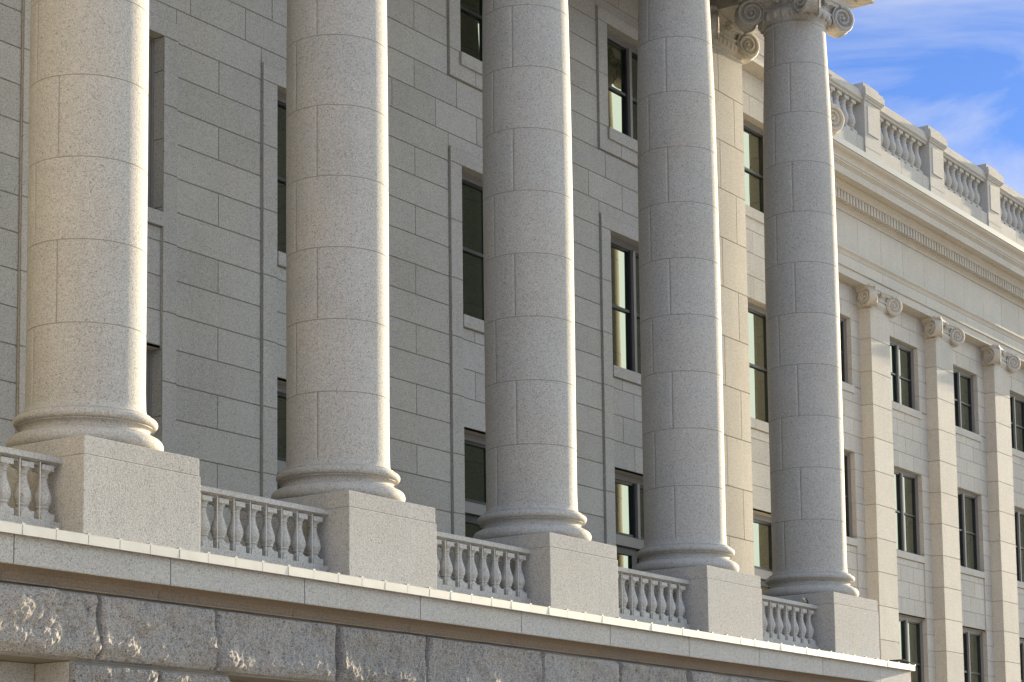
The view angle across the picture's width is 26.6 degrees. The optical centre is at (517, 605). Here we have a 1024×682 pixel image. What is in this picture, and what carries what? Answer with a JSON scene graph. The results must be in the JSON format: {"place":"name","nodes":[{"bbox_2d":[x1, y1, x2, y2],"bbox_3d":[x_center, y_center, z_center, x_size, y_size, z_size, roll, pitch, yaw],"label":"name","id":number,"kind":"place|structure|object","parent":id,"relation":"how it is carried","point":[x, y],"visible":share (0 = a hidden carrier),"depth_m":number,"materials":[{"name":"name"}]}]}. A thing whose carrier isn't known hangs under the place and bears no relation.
{"place":"outdoors","nodes":[
{"label":"outdoors","id":0,"kind":"place"},
{"bbox_2d":[826,0,1023,195],"label":"sky","id":1,"kind":"structure","parent":0,"point":[955,68],"materials":[{"name":"blue"}]},
{"bbox_2d":[832,134,1023,681],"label":"wing building","id":2,"kind":"structure","parent":0,"point":[931,297],"depth_m":53.30,"materials":[{"name":"stone"}]},
{"bbox_2d":[840,316,854,393],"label":"window","id":3,"kind":"structure","parent":2,"relation":"in","point":[843,333],"depth_m":50.32,"materials":[{"name":"black glass"}]},
{"bbox_2d":[844,451,857,545],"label":"window","id":4,"kind":"structure","parent":2,"relation":"in","point":[851,541],"depth_m":49.94,"materials":[{"name":"black glass"}]},
{"bbox_2d":[890,339,921,418],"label":"window","id":5,"kind":"structure","parent":2,"relation":"in","point":[901,356],"depth_m":53.05,"materials":[{"name":"grey glass"}]},
{"bbox_2d":[894,468,924,562],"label":"window","id":6,"kind":"structure","parent":2,"relation":"in","point":[905,483],"depth_m":52.67,"materials":[{"name":"grey glass"}]},
{"bbox_2d":[899,615,923,681],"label":"window","id":7,"kind":"structure","parent":2,"relation":"in","point":[910,629],"depth_m":52.41,"materials":[{"name":"black glass"}]},
{"bbox_2d":[828,69,1023,246],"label":"roof balustrade","id":8,"kind":"object","parent":2,"relation":"on","point":[927,157],"visible":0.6,"depth_m":54.41,"materials":[{"name":"stone"}]},
{"bbox_2d":[953,367,980,441],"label":"window","id":9,"kind":"structure","parent":2,"relation":"in","point":[963,381],"depth_m":56.19,"materials":[{"name":"grey glass"}]},
{"bbox_2d":[958,489,984,578],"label":"window","id":10,"kind":"structure","parent":2,"relation":"in","point":[967,502],"depth_m":55.81,"materials":[{"name":"black glass"}]},
{"bbox_2d":[963,628,983,681],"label":"window","id":11,"kind":"structure","parent":2,"relation":"in","point":[972,639],"depth_m":55.47,"materials":[{"name":"grey glass"}]},
{"bbox_2d":[1010,392,1023,458],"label":"window","id":12,"kind":"structure","parent":2,"relation":"in","point":[1016,402],"depth_m":59.22,"materials":[{"name":"grey glass"}]},
{"bbox_2d":[1014,508,1023,588],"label":"window","id":13,"kind":"structure","parent":2,"relation":"in","point":[1019,514],"depth_m":58.60,"materials":[{"name":"black glass"}]},
{"bbox_2d":[1019,640,1023,681],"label":"window","id":14,"kind":"structure","parent":2,"relation":"in","point":[1021,642],"depth_m":58.17,"materials":[{"name":"grey metal"}]},
{"label":"ground","id":15,"kind":"structure","parent":0,"visible":0},
{"bbox_2d":[0,0,874,593],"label":"building","id":16,"kind":"structure","parent":15,"relation":"on","point":[216,282],"depth_m":28.08,"materials":[{"name":"stone"}]},
{"bbox_2d":[146,349,151,417],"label":"window","id":17,"kind":"structure","parent":16,"relation":"in","point":[148,352],"depth_m":23.86,"materials":[{"name":"grey metal"}]},
{"bbox_2d":[148,37,153,207],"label":"window","id":18,"kind":"structure","parent":16,"relation":"in","point":[151,41],"depth_m":24.20,"materials":[{"name":"grey metal"}]},
{"bbox_2d":[277,92,285,252],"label":"window","id":19,"kind":"structure","parent":16,"relation":"in","point":[281,99],"depth_m":26.13,"materials":[{"name":"black glass"}]},
{"bbox_2d":[277,384,285,488],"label":"window","id":20,"kind":"structure","parent":16,"relation":"in","point":[281,389],"depth_m":25.76,"materials":[{"name":"brown metal"}]},
{"bbox_2d":[460,0,482,60],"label":"window","id":21,"kind":"structure","parent":16,"relation":"in","point":[470,10],"depth_m":29.77,"materials":[{"name":"black glass"}]},
{"bbox_2d":[462,172,483,320],"bbox_3d":[-0.390,-4.775,29.675,0.120,2.025,1.811,-5,-8,34],"label":"window","id":22,"kind":"structure","parent":16,"relation":"in","point":[472,187],"depth_m":29.39,"materials":[{"name":"black glass"}]},
{"bbox_2d":[464,433,485,537],"bbox_3d":[-0.335,-0.946,29.227,0.140,2.584,1.811,-5,-8,34],"label":"window","id":23,"kind":"structure","parent":16,"relation":"in","point":[474,446],"depth_m":28.98,"materials":[{"name":"black glass"}]},
{"bbox_2d":[607,31,637,139],"bbox_3d":[1.687,-7.804,33.145,0.120,1.601,1.811,-5,-8,34],"label":"window","id":24,"kind":"structure","parent":16,"relation":"in","point":[622,56],"depth_m":33.03,"materials":[{"name":"black glass"}]},
{"bbox_2d":[611,236,640,373],"bbox_3d":[1.728,-4.445,32.757,0.120,2.025,1.811,-5,-8,34],"label":"window","id":25,"kind":"structure","parent":16,"relation":"in","point":[624,256],"depth_m":32.62,"materials":[{"name":"grey glass"}]},
{"bbox_2d":[615,472,643,568],"bbox_3d":[1.783,-0.617,32.310,0.140,2.584,1.811,-5,-8,34],"label":"window","id":26,"kind":"structure","parent":16,"relation":"in","point":[629,499],"depth_m":32.22,"materials":[{"name":"grey glass"}]},
{"bbox_2d":[743,119,763,212],"bbox_3d":[3.749,-7.438,36.538,0.120,1.601,1.811,-5,-8,34],"label":"window","id":27,"kind":"structure","parent":16,"relation":"in","point":[753,135],"depth_m":36.99,"materials":[{"name":"black glass"}]},
{"bbox_2d":[748,302,768,422],"bbox_3d":[3.790,-4.078,36.151,0.120,2.025,1.811,-5,-8,34],"label":"window","id":28,"kind":"structure","parent":16,"relation":"in","point":[756,315],"depth_m":36.58,"materials":[{"name":"grey glass"}]},
{"bbox_2d":[753,513,771,593],"bbox_3d":[3.845,-0.250,35.703,0.140,2.584,1.811,-5,-8,34],"label":"window","id":29,"kind":"structure","parent":16,"relation":"in","point":[762,532],"depth_m":36.17,"materials":[{"name":"grey glass"}]},
{"bbox_2d":[0,520,915,681],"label":"stone podium","id":30,"kind":"object","parent":15,"relation":"on","point":[75,607],"visible":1,"depth_m":21.12,"materials":[{"name":"stone"}]},
{"bbox_2d":[0,446,62,533],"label":"balustrade","id":31,"kind":"object","parent":30,"relation":"on","point":[23,462],"visible":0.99,"depth_m":19.07,"materials":[{"name":"stone"}]},
{"bbox_2d":[6,0,199,557],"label":"granite column","id":32,"kind":"structure","parent":30,"relation":"on","point":[119,472],"depth_m":20.09,"materials":[{"name":"grey stone"}]},
{"bbox_2d":[200,485,328,571],"bbox_3d":[-2.683,-0.618,21.592,0.240,0.942,2.237,-5,-8,34],"label":"balustrade","id":33,"kind":"object","parent":30,"relation":"on","point":[235,503],"visible":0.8,"depth_m":21.64,"materials":[{"name":"stone"}]},
{"bbox_2d":[240,0,436,596],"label":"granite column","id":34,"kind":"structure","parent":30,"relation":"on","point":[374,525],"depth_m":23.24,"materials":[{"name":"grey stone"}]},
{"bbox_2d":[436,531,531,607],"bbox_3d":[-0.565,-0.288,24.675,0.240,0.942,2.237,-5,-8,34],"label":"balustrade","id":35,"kind":"object","parent":30,"relation":"on","point":[482,574],"visible":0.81,"depth_m":24.79,"materials":[{"name":"stone"}]},
{"bbox_2d":[449,0,618,617],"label":"granite column","id":36,"kind":"structure","parent":30,"relation":"on","point":[530,404],"depth_m":26.39,"materials":[{"name":"grey stone"}]},
{"bbox_2d":[618,567,690,628],"bbox_3d":[1.553,0.042,27.757,0.240,0.942,2.237,-5,-8,34],"label":"balustrade","id":37,"kind":"object","parent":30,"relation":"on","point":[660,605],"visible":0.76,"depth_m":27.89,"materials":[{"name":"stone"}]},
{"bbox_2d":[625,0,762,640],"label":"granite column","id":38,"kind":"structure","parent":30,"relation":"on","point":[682,402],"depth_m":29.54,"materials":[{"name":"grey stone"}]},
{"bbox_2d":[762,595,818,648],"bbox_3d":[3.671,0.371,30.839,0.240,0.942,2.237,-5,-8,34],"label":"balustrade","id":39,"kind":"object","parent":30,"relation":"on","point":[786,631],"visible":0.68,"depth_m":30.99,"materials":[{"name":"stone"}]},
{"bbox_2d":[734,0,879,663],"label":"granite column","id":40,"kind":"structure","parent":30,"relation":"on","point":[807,487],"depth_m":32.70,"materials":[{"name":"grey stone"}]}
]}

